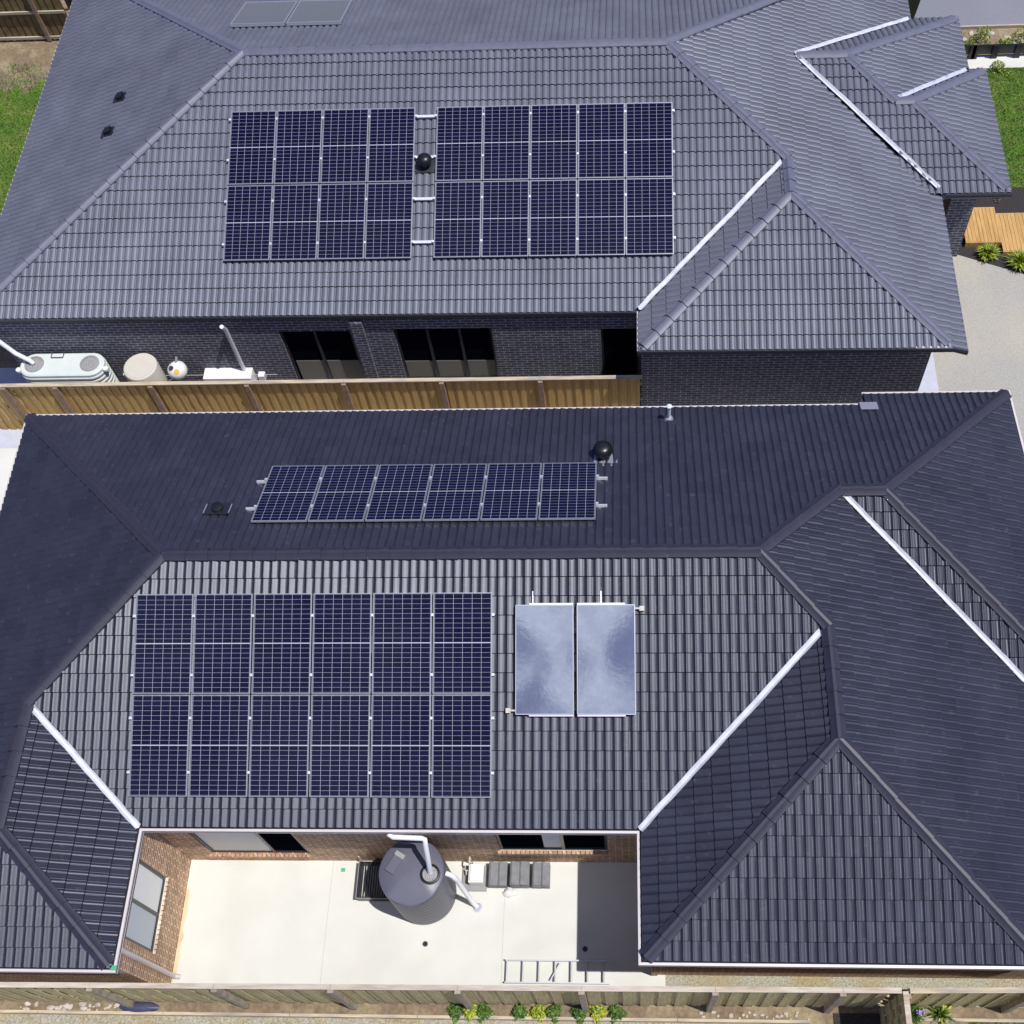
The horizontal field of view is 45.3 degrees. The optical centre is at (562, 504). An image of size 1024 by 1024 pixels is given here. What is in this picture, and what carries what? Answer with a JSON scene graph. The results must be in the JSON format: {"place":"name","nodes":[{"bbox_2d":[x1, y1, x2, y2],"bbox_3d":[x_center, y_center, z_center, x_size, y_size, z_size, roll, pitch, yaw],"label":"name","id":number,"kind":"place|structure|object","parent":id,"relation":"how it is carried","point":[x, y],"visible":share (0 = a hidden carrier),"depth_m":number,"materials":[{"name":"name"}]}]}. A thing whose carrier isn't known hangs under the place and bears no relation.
{"place":"outdoors","nodes":[
{"label":"outdoors","id":0,"kind":"place"},
{"bbox_2d":[0,448,16,505],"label":"path","id":1,"kind":"structure","parent":0,"point":[7,455],"depth_m":28.05,"materials":[{"name":"concrete"}]},
{"bbox_2d":[0,368,640,447],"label":"alley path","id":2,"kind":"structure","parent":0,"point":[9,438],"depth_m":28.55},
{"bbox_2d":[16,351,118,413],"bbox_3d":[-11.009,-2.650,27.847,2.080,1.929,0.656,-1,60,3],"label":"slimline tank","id":3,"kind":"object","parent":2,"relation":"on","point":[69,367],"visible":0.43,"depth_m":27.03,"materials":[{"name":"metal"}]},
{"bbox_2d":[123,353,177,409],"bbox_3d":[-9.275,-2.619,27.797,1.048,1.810,0.760,-1,60,3],"label":"hot water cylinder","id":4,"kind":"object","parent":2,"relation":"on","point":[142,367],"visible":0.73,"depth_m":27.02,"materials":[{"name":"beige paint"}]},
{"bbox_2d":[167,356,193,394],"bbox_3d":[-8.548,-2.692,27.803,0.430,1.799,0.430,-1,60,3],"label":"gauge unit","id":5,"kind":"object","parent":2,"relation":"on","point":[176,370],"visible":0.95,"depth_m":27.14,"materials":[{"name":"white paint"}]},
{"bbox_2d":[0,375,641,429],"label":"paling fence","id":6,"kind":"object","parent":2,"relation":"on","point":[442,393],"visible":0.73,"depth_m":27.07,"materials":[{"name":"brown wood"}]},
{"bbox_2d":[0,0,1023,1023],"bbox_3d":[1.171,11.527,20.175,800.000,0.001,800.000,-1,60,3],"label":"ground","id":7,"kind":"structure","parent":0,"point":[33,54],"depth_m":21.88,"materials":[{"name":"soil"}]},
{"bbox_2d":[0,62,47,214],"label":"grass","id":8,"kind":"structure","parent":7,"relation":"on","point":[17,109],"depth_m":33.69,"materials":[{"name":"plant"}]},
{"bbox_2d":[0,0,68,40],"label":"paling fence","id":9,"kind":"object","parent":7,"relation":"on","point":[37,24],"visible":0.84,"depth_m":34.75,"materials":[{"name":"brown wood"}]},
{"bbox_2d":[0,10,64,14],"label":"fence rail","id":10,"kind":"object","parent":9,"relation":"attached to","point":[31,12],"visible":1,"depth_m":34.48,"materials":[{"name":"brown wood"}]},
{"bbox_2d":[119,1001,159,1011],"bbox_3d":[-7.621,9.037,22.030,0.761,0.101,0.196,-1,60,3],"label":"plastic sheet","id":11,"kind":"object","parent":7,"relation":"on","point":[138,1006],"visible":0.92,"depth_m":22.00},
{"bbox_2d":[0,1014,720,1023],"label":"gravel verge","id":12,"kind":"structure","parent":7,"relation":"on","point":[52,1019],"depth_m":21.91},
{"bbox_2d":[833,1013,880,1023],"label":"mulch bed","id":13,"kind":"object","parent":12,"relation":"on","point":[848,1018],"visible":1,"depth_m":21.38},
{"bbox_2d":[879,991,911,1023],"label":"side fence","id":14,"kind":"object","parent":12,"relation":"on","point":[896,1009],"visible":1,"depth_m":20.01,"materials":[{"name":"brown wood"}]},
{"bbox_2d":[0,1010,809,1023],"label":"garden edging","id":15,"kind":"object","parent":7,"relation":"on","point":[399,1016],"visible":1,"depth_m":21.75,"materials":[{"name":"brown wood"}]},
{"bbox_2d":[162,853,665,996],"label":"courtyard slab","id":16,"kind":"structure","parent":7,"relation":"on","point":[257,921],"depth_m":22.49,"materials":[{"name":"concrete"}]},
{"bbox_2d":[171,889,189,982],"bbox_3d":[-7.051,7.986,22.648,0.098,0.001,1.700,-1,60,3],"label":"slab stain","id":17,"kind":"object","parent":16,"relation":"on","point":[181,933],"visible":0.94,"depth_m":22.67,"materials":[{"name":"beige concrete"}]},
{"bbox_2d":[355,861,389,900],"bbox_3d":[-3.471,7.020,22.813,0.668,0.318,0.688,-1,60,3],"label":"slatted crate","id":18,"kind":"object","parent":16,"relation":"on","point":[361,865],"visible":0.73,"depth_m":22.70,"materials":[{"name":"black plastic"}]},
{"bbox_2d":[379,840,481,924],"bbox_3d":[-2.457,6.902,21.941,1.553,1.845,1.162,40,70,22],"label":"rainwater tank","id":19,"kind":"object","parent":16,"relation":"on","point":[414,891],"visible":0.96,"depth_m":21.32,"materials":[{"name":"black plastic"}]},
{"bbox_2d":[386,834,432,874],"bbox_3d":[-2.521,5.838,20.904,0.787,1.089,0.377,30,66,19],"label":"inlet pipe","id":20,"kind":"object","parent":19,"relation":"attached to","point":[416,838],"visible":1,"depth_m":20.54,"materials":[{"name":"white plastic"}]},
{"bbox_2d":[462,864,487,891],"bbox_3d":[-1.648,6.918,22.756,0.460,0.335,0.460,-1,60,3],"label":"water pump","id":21,"kind":"object","parent":16,"relation":"on","point":[474,878],"visible":0.98,"depth_m":22.74,"materials":[{"name":"grey plastic"}]},
{"bbox_2d":[488,862,508,887],"bbox_3d":[-1.197,6.888,22.768,0.346,0.274,0.426,-1,60,3],"label":"tile stack","id":22,"kind":"object","parent":16,"relation":"on","point":[498,875],"visible":1,"depth_m":22.67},
{"bbox_2d":[510,861,529,887],"bbox_3d":[-0.789,6.865,22.714,0.350,0.350,0.430,-1,60,3],"label":"tile stack","id":23,"kind":"object","parent":16,"relation":"on","point":[520,874],"visible":1,"depth_m":22.59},
{"bbox_2d":[532,862,550,888],"bbox_3d":[-0.400,6.882,22.725,0.329,0.274,0.429,-1,60,3],"label":"tile stack","id":24,"kind":"object","parent":16,"relation":"on","point":[540,875],"visible":1,"depth_m":22.62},
{"bbox_2d":[504,959,608,984],"bbox_3d":[-0.102,8.364,21.923,1.870,0.070,0.404,-1,60,3],"label":"ladder","id":25,"kind":"object","parent":16,"relation":"on","point":[555,970],"visible":1,"depth_m":21.91,"materials":[{"name":"metal"}]},
{"bbox_2d":[0,982,901,1012],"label":"paling fence","id":26,"kind":"object","parent":7,"relation":"on","point":[829,999],"visible":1,"depth_m":20.77,"materials":[{"name":"brown wood"}]},
{"bbox_2d":[446,1003,464,1023],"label":"shrub","id":27,"kind":"object","parent":7,"relation":"on","point":[453,1009],"visible":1,"depth_m":21.65,"materials":[{"name":"green plant"}]},
{"bbox_2d":[477,1003,495,1022],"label":"shrub","id":28,"kind":"object","parent":7,"relation":"on","point":[483,1012],"visible":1,"depth_m":21.63,"materials":[{"name":"green plant"}]},
{"bbox_2d":[0,0,1011,405],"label":"brick house","id":29,"kind":"structure","parent":7,"relation":"on","point":[840,166],"depth_m":26.57,"materials":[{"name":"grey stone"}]},
{"bbox_2d":[203,368,266,397],"bbox_3d":[-7.426,-2.766,27.999,1.342,0.820,0.341,-1,60,3],"label":"meter box","id":30,"kind":"object","parent":29,"relation":"attached to","point":[220,374],"visible":0.46,"depth_m":27.65,"materials":[{"name":"white paint"}]},
{"bbox_2d":[230,0,297,26],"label":"collector","id":31,"kind":"object","parent":29,"relation":"on","point":[265,13],"visible":1,"depth_m":28.60,"materials":[{"name":"metal"}]},
{"bbox_2d":[286,0,352,25],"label":"collector","id":32,"kind":"object","parent":29,"relation":"on","point":[319,12],"visible":1,"depth_m":28.53,"materials":[{"name":"metal"}]},
{"bbox_2d":[280,331,365,379],"bbox_3d":[-5.317,-3.296,27.430,1.580,2.120,0.060,0,60,3],"label":"window","id":33,"kind":"structure","parent":29,"relation":"in","point":[312,354],"depth_m":27.35,"materials":[{"name":"black glass"}]},
{"bbox_2d":[416,153,434,172],"bbox_3d":[-2.954,-7.343,26.219,0.400,0.348,0.330,-1,60,3],"label":"roof vent","id":34,"kind":"object","parent":29,"relation":"on","point":[425,162],"visible":1,"depth_m":26.23,"materials":[{"name":"black plastic"}]},
{"bbox_2d":[394,328,498,377],"bbox_3d":[-2.541,-3.379,27.143,2.130,1.900,0.060,0,60,3],"label":"window","id":35,"kind":"structure","parent":29,"relation":"in","point":[457,352],"depth_m":27.17,"materials":[{"name":"black glass"}]},
{"bbox_2d":[601,328,638,374],"bbox_3d":[1.281,-3.248,27.192,0.820,2.380,0.060,0,60,3],"label":"window","id":36,"kind":"structure","parent":29,"relation":"in","point":[618,345],"depth_m":26.99,"materials":[{"name":"black glass"}]},
{"bbox_3d":[-5.219,-5.543,26.135,4.144,0.066,0.070,0,80,3],"label":"mounting rail","id":37,"kind":"object","parent":29,"relation":"attached to","visible":0},
{"bbox_2d":[222,185,273,260],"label":"solar module","id":38,"kind":"object","parent":37,"relation":"on","point":[248,220],"visible":1,"depth_m":26.23,"materials":[{"name":"glass"}]},
{"bbox_2d":[270,184,319,259],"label":"solar module","id":39,"kind":"object","parent":37,"relation":"attached to","point":[294,229],"visible":1,"depth_m":26.18,"materials":[{"name":"glass"}]},
{"bbox_2d":[317,183,366,259],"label":"solar module","id":40,"kind":"object","parent":37,"relation":"attached to","point":[341,226],"visible":1,"depth_m":26.12,"materials":[{"name":"glass"}]},
{"bbox_2d":[365,183,414,258],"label":"solar module","id":41,"kind":"object","parent":37,"relation":"on","point":[389,218],"visible":1,"depth_m":26.06,"materials":[{"name":"glass"}]},
{"bbox_3d":[-5.207,-7.436,26.457,4.144,0.066,0.070,0,80,3],"label":"mounting rail","id":42,"kind":"object","parent":29,"relation":"attached to","visible":0},
{"bbox_2d":[226,111,277,184],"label":"solar module","id":43,"kind":"object","parent":42,"relation":"on","point":[251,159],"visible":1,"depth_m":26.52,"materials":[{"name":"glass"}]},
{"bbox_2d":[274,110,323,183],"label":"solar module","id":44,"kind":"object","parent":42,"relation":"on","point":[298,157],"visible":1,"depth_m":26.46,"materials":[{"name":"glass"}]},
{"bbox_2d":[320,109,369,183],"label":"solar module","id":45,"kind":"object","parent":42,"relation":"on","point":[344,156],"visible":1,"depth_m":26.41,"materials":[{"name":"glass"}]},
{"bbox_2d":[367,108,416,182],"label":"solar module","id":46,"kind":"object","parent":42,"relation":"on","point":[391,147],"visible":1,"depth_m":26.35,"materials":[{"name":"glass"}]},
{"bbox_3d":[-0.200,-5.560,25.854,5.160,0.066,0.070,0,80,3],"label":"mounting rail","id":47,"kind":"object","parent":29,"relation":"attached to","visible":0},
{"bbox_2d":[432,181,482,257],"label":"solar module","id":48,"kind":"object","parent":47,"relation":"on","point":[457,223],"visible":1,"depth_m":25.98,"materials":[{"name":"glass"}]},
{"bbox_2d":[481,180,530,256],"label":"solar module","id":49,"kind":"object","parent":47,"relation":"attached to","point":[505,218],"visible":1,"depth_m":25.92,"materials":[{"name":"glass"}]},
{"bbox_2d":[529,180,578,256],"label":"solar module","id":50,"kind":"object","parent":47,"relation":"attached to","point":[553,217],"visible":1,"depth_m":25.87,"materials":[{"name":"glass"}]},
{"bbox_2d":[578,179,626,255],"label":"solar module","id":51,"kind":"object","parent":47,"relation":"attached to","point":[601,214],"visible":1,"depth_m":25.81,"materials":[{"name":"glass"}]},
{"bbox_2d":[626,178,675,254],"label":"solar module","id":52,"kind":"object","parent":47,"relation":"on","point":[649,209],"visible":1,"depth_m":25.75,"materials":[{"name":"glass"}]},
{"bbox_3d":[-0.188,-7.453,26.175,5.160,0.066,0.070,0,80,3],"label":"mounting rail","id":53,"kind":"object","parent":29,"relation":"attached to","visible":0},
{"bbox_2d":[434,106,484,180],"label":"solar module","id":54,"kind":"object","parent":53,"relation":"on","point":[459,155],"visible":1,"depth_m":26.27,"materials":[{"name":"glass"}]},
{"bbox_2d":[483,105,531,180],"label":"solar module","id":55,"kind":"object","parent":53,"relation":"on","point":[506,143],"visible":1,"depth_m":26.21,"materials":[{"name":"glass"}]},
{"bbox_2d":[530,104,578,179],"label":"solar module","id":56,"kind":"object","parent":53,"relation":"on","point":[553,147],"visible":1,"depth_m":26.16,"materials":[{"name":"glass"}]},
{"bbox_2d":[578,103,625,178],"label":"solar module","id":57,"kind":"object","parent":53,"relation":"on","point":[601,140],"visible":1,"depth_m":26.10,"materials":[{"name":"glass"}]},
{"bbox_2d":[626,102,674,177],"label":"solar module","id":58,"kind":"object","parent":53,"relation":"on","point":[650,151],"visible":1,"depth_m":26.04,"materials":[{"name":"glass"}]},
{"bbox_2d":[0,389,1023,989],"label":"brick house","id":59,"kind":"structure","parent":7,"relation":"on","point":[806,759],"depth_m":20.76,"materials":[{"name":"grey tile"}]},
{"bbox_2d":[125,860,165,952],"bbox_3d":[-7.235,6.953,21.166,0.060,1.380,1.300,-1,60,3],"label":"window","id":60,"kind":"structure","parent":59,"relation":"in","point":[141,930],"depth_m":21.21,"materials":[{"name":"grey glass"}]},
{"bbox_2d":[203,502,233,514],"bbox_3d":[-6.213,0.071,22.063,0.480,0.176,0.300,-1,60,3],"label":"roof vent","id":61,"kind":"object","parent":59,"relation":"on","point":[217,508],"visible":1,"depth_m":22.00,"materials":[{"name":"black plastic"}]},
{"bbox_2d":[190,833,309,852],"bbox_3d":[-5.665,5.997,22.036,1.870,1.900,0.060,-1,60,3],"label":"window","id":62,"kind":"structure","parent":59,"relation":"in","point":[215,842],"depth_m":22.33,"materials":[{"name":"grey glass"}]},
{"bbox_2d":[256,477,607,482],"bbox_3d":[-2.424,-0.457,22.548,6.500,0.056,0.070,-1,37,3],"label":"mounting rail","id":63,"kind":"object","parent":59,"relation":"attached to","point":[599,478],"visible":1,"depth_m":22.41,"materials":[{"name":"metal"}]},
{"bbox_2d":[251,465,324,521],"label":"solar module","id":64,"kind":"object","parent":63,"relation":"on","point":[288,493],"visible":1,"depth_m":22.25,"materials":[{"name":"glass"}]},
{"bbox_2d":[308,465,378,521],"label":"solar module","id":65,"kind":"object","parent":63,"relation":"attached to","point":[344,492],"visible":1,"depth_m":22.19,"materials":[{"name":"glass"}]},
{"bbox_2d":[365,464,432,521],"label":"solar module","id":66,"kind":"object","parent":63,"relation":"on","point":[399,492],"visible":1,"depth_m":22.14,"materials":[{"name":"glass"}]},
{"bbox_2d":[422,464,486,520],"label":"solar module","id":67,"kind":"object","parent":63,"relation":"attached to","point":[455,492],"visible":1,"depth_m":22.09,"materials":[{"name":"glass"}]},
{"bbox_2d":[480,463,541,520],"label":"solar module","id":68,"kind":"object","parent":63,"relation":"attached to","point":[512,491],"visible":1,"depth_m":22.04,"materials":[{"name":"glass"}]},
{"bbox_2d":[538,462,598,519],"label":"solar module","id":69,"kind":"object","parent":63,"relation":"on","point":[568,490],"visible":1,"depth_m":21.98,"materials":[{"name":"glass"}]},
{"bbox_2d":[506,591,573,715],"bbox_3d":[-0.387,2.491,20.527,1.144,0.134,2.085,-1,83,3],"label":"solar collector","id":70,"kind":"object","parent":59,"relation":"on","point":[544,659],"visible":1,"depth_m":20.45,"materials":[{"name":"grey glass"}]},
{"bbox_2d":[496,835,607,849],"bbox_3d":[-0.192,5.858,21.590,1.950,1.540,0.060,-1,60,3],"label":"window","id":71,"kind":"structure","parent":59,"relation":"in","point":[547,842],"depth_m":21.92,"materials":[{"name":"black glass"}]},
{"bbox_2d":[593,440,616,465],"bbox_3d":[0.790,-0.938,22.850,0.459,0.380,0.491,-1,60,3],"label":"roof ventilator","id":72,"kind":"object","parent":59,"relation":"on","point":[603,451],"visible":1,"depth_m":22.74,"materials":[{"name":"black metal"}]},
{"bbox_2d":[577,591,643,715],"bbox_3d":[0.805,2.481,20.464,1.129,0.134,2.085,-1,83,3],"label":"solar collector","id":73,"kind":"object","parent":59,"relation":"attached to","point":[606,677],"visible":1,"depth_m":20.39,"materials":[{"name":"grey glass"}]},
{"label":"mounting rail","id":74,"kind":"object","parent":59,"relation":"attached to","visible":0},
{"bbox_2d":[127,695,190,796],"bbox_3d":[-6.809,4.064,20.676,1.077,0.043,1.686,-1,83,3],"label":"solar module","id":75,"kind":"object","parent":74,"relation":"attached to","point":[159,747],"visible":1,"depth_m":20.66,"materials":[{"name":"glass"}]},
{"bbox_2d":[188,695,250,796],"bbox_3d":[-5.762,4.055,20.621,1.032,0.044,1.686,-1,83,3],"label":"solar module","id":76,"kind":"object","parent":74,"relation":"attached to","point":[219,748],"visible":1,"depth_m":20.61,"materials":[{"name":"glass"}]},
{"bbox_2d":[249,695,310,796],"bbox_3d":[-4.738,4.046,20.566,1.032,0.043,1.686,-1,83,3],"label":"solar module","id":77,"kind":"object","parent":74,"relation":"attached to","point":[279,746],"visible":1,"depth_m":20.55,"materials":[{"name":"glass"}]},
{"bbox_2d":[309,695,371,796],"bbox_3d":[-3.713,4.037,20.513,1.032,0.043,1.686,-1,83,3],"label":"solar module","id":78,"kind":"object","parent":74,"relation":"attached to","point":[340,746],"visible":1,"depth_m":20.50,"materials":[{"name":"glass"}]},
{"bbox_2d":[370,695,432,796],"bbox_3d":[-2.689,4.027,20.458,1.032,0.043,1.686,-1,83,3],"label":"solar module","id":79,"kind":"object","parent":74,"relation":"attached to","point":[400,742],"visible":1,"depth_m":20.45,"materials":[{"name":"glass"}]},
{"bbox_2d":[431,695,493,797],"bbox_3d":[-1.660,4.018,20.404,1.040,0.043,1.686,-1,83,3],"label":"solar module","id":80,"kind":"object","parent":74,"relation":"attached to","point":[461,746],"visible":1,"depth_m":20.39,"materials":[{"name":"glass"}]},
{"bbox_3d":[-4.239,2.894,20.729,6.196,0.051,0.070,-1,83,3],"label":"mounting rail","id":81,"kind":"object","parent":59,"relation":"attached to","visible":0},
{"bbox_2d":[130,594,194,693],"bbox_3d":[-6.814,2.372,20.880,1.077,0.043,1.686,-1,83,3],"label":"solar module","id":82,"kind":"object","parent":81,"relation":"on","point":[163,642],"visible":1,"depth_m":20.87,"materials":[{"name":"glass"}]},
{"bbox_2d":[192,594,253,693],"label":"solar module","id":83,"kind":"object","parent":81,"relation":"attached to","point":[222,648],"visible":1,"depth_m":20.81,"materials":[{"name":"glass"}]},
{"bbox_2d":[252,593,313,693],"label":"solar module","id":84,"kind":"object","parent":81,"relation":"attached to","point":[282,638],"visible":1,"depth_m":20.76,"materials":[{"name":"glass"}]},
{"bbox_2d":[312,593,372,693],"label":"solar module","id":85,"kind":"object","parent":81,"relation":"attached to","point":[341,648],"visible":1,"depth_m":20.70,"materials":[{"name":"glass"}]},
{"bbox_2d":[372,593,433,693],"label":"solar module","id":86,"kind":"object","parent":81,"relation":"attached to","point":[402,642],"visible":1,"depth_m":20.65,"materials":[{"name":"glass"}]},
{"bbox_2d":[432,592,494,693],"bbox_3d":[-1.665,2.325,20.607,1.040,0.043,1.686,-1,83,3],"label":"solar module","id":87,"kind":"object","parent":81,"relation":"on","point":[462,642],"visible":1,"depth_m":20.60,"materials":[{"name":"glass"}]},
{"bbox_2d":[543,1005,561,1023],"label":"shrub","id":88,"kind":"object","parent":7,"relation":"on","point":[553,1010],"visible":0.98,"depth_m":21.57,"materials":[{"name":"green plant"}]},
{"bbox_2d":[589,1005,608,1023],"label":"shrub","id":89,"kind":"object","parent":7,"relation":"on","point":[599,1013],"visible":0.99,"depth_m":21.53,"materials":[{"name":"yellow plant"}]},
{"bbox_2d":[608,1004,627,1023],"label":"shrub","id":90,"kind":"object","parent":7,"relation":"on","point":[616,1012],"visible":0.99,"depth_m":21.51,"materials":[{"name":"green plant"}]},
{"bbox_2d":[665,975,1023,1007],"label":"gravel strip","id":91,"kind":"object","parent":7,"relation":"on","point":[750,981],"depth_m":21.69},
{"bbox_2d":[903,987,1023,1012],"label":"paling fence","id":92,"kind":"object","parent":91,"relation":"on","point":[1005,1002],"visible":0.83,"depth_m":20.35,"materials":[{"name":"brown wood"}]},
{"bbox_2d":[903,1003,927,1023],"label":"strappy plant","id":93,"kind":"object","parent":7,"relation":"on","point":[916,1014],"visible":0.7,"depth_m":21.20,"materials":[{"name":"green plant"}]},
{"bbox_2d":[926,1005,956,1023],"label":"strappy plant","id":94,"kind":"object","parent":7,"relation":"on","point":[941,1012],"visible":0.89,"depth_m":21.23,"materials":[{"name":"green plant"}]},
{"bbox_2d":[913,1018,1023,1022],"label":"garden edging","id":95,"kind":"object","parent":7,"relation":"on","point":[984,1020],"visible":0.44,"depth_m":21.22,"materials":[{"name":"brown wood"}]},
{"bbox_2d":[958,187,1023,273],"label":"mulch bed","id":96,"kind":"object","parent":7,"relation":"on","point":[1014,203],"visible":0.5,"depth_m":30.33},
{"bbox_2d":[964,207,1000,246],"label":"timber deck","id":97,"kind":"structure","parent":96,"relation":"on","point":[982,226],"depth_m":29.87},
{"bbox_2d":[977,241,1000,261],"bbox_3d":[10.295,-6.118,29.513,0.670,0.332,0.637,-24,62,-10],"label":"grass tuft","id":98,"kind":"object","parent":96,"relation":"on","point":[989,251],"visible":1,"depth_m":29.47,"materials":[{"name":"green plant"}]},
{"bbox_2d":[996,213,1023,254],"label":"timber deck","id":99,"kind":"structure","parent":96,"relation":"on","point":[1011,228],"depth_m":29.84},
{"bbox_2d":[1004,248,1023,271],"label":"grass tuft","id":100,"kind":"object","parent":96,"relation":"on","point":[1016,258],"visible":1,"depth_m":29.29,"materials":[{"name":"green plant"}]},
{"bbox_2d":[961,24,1023,29],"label":"garden edging","id":101,"kind":"object","parent":7,"relation":"on","point":[997,26],"visible":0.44,"depth_m":33.52,"materials":[{"name":"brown wood"}]},
{"bbox_2d":[961,28,1023,54],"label":"garden bed","id":102,"kind":"object","parent":7,"relation":"on","point":[999,34],"depth_m":33.43,"materials":[{"name":"soil"}]},
{"bbox_2d":[969,66,1023,187],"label":"grass","id":103,"kind":"structure","parent":7,"relation":"on","point":[1007,91],"depth_m":31.92,"materials":[{"name":"plant"}]},
{"bbox_2d":[918,352,938,390],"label":"side path","id":104,"kind":"structure","parent":0,"point":[929,382],"depth_m":27.95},
{"bbox_2d":[914,0,1023,25],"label":"road","id":105,"kind":"structure","parent":0,"point":[981,12],"depth_m":33.97,"materials":[{"name":"asphalt"}]},
{"bbox_2d":[933,255,1023,443],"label":"driveway","id":106,"kind":"structure","parent":0,"point":[991,297],"depth_m":28.45,"materials":[{"name":"concrete"}]},
{"bbox_2d":[967,54,1023,68],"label":"front path","id":107,"kind":"structure","parent":0,"point":[986,61],"depth_m":32.93,"materials":[{"name":"concrete"}]},
{"bbox_2d":[964,43,1023,58],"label":"slat screen","id":108,"kind":"object","parent":107,"relation":"on","point":[993,50],"visible":0.92,"depth_m":32.78,"materials":[{"name":"black plastic"}]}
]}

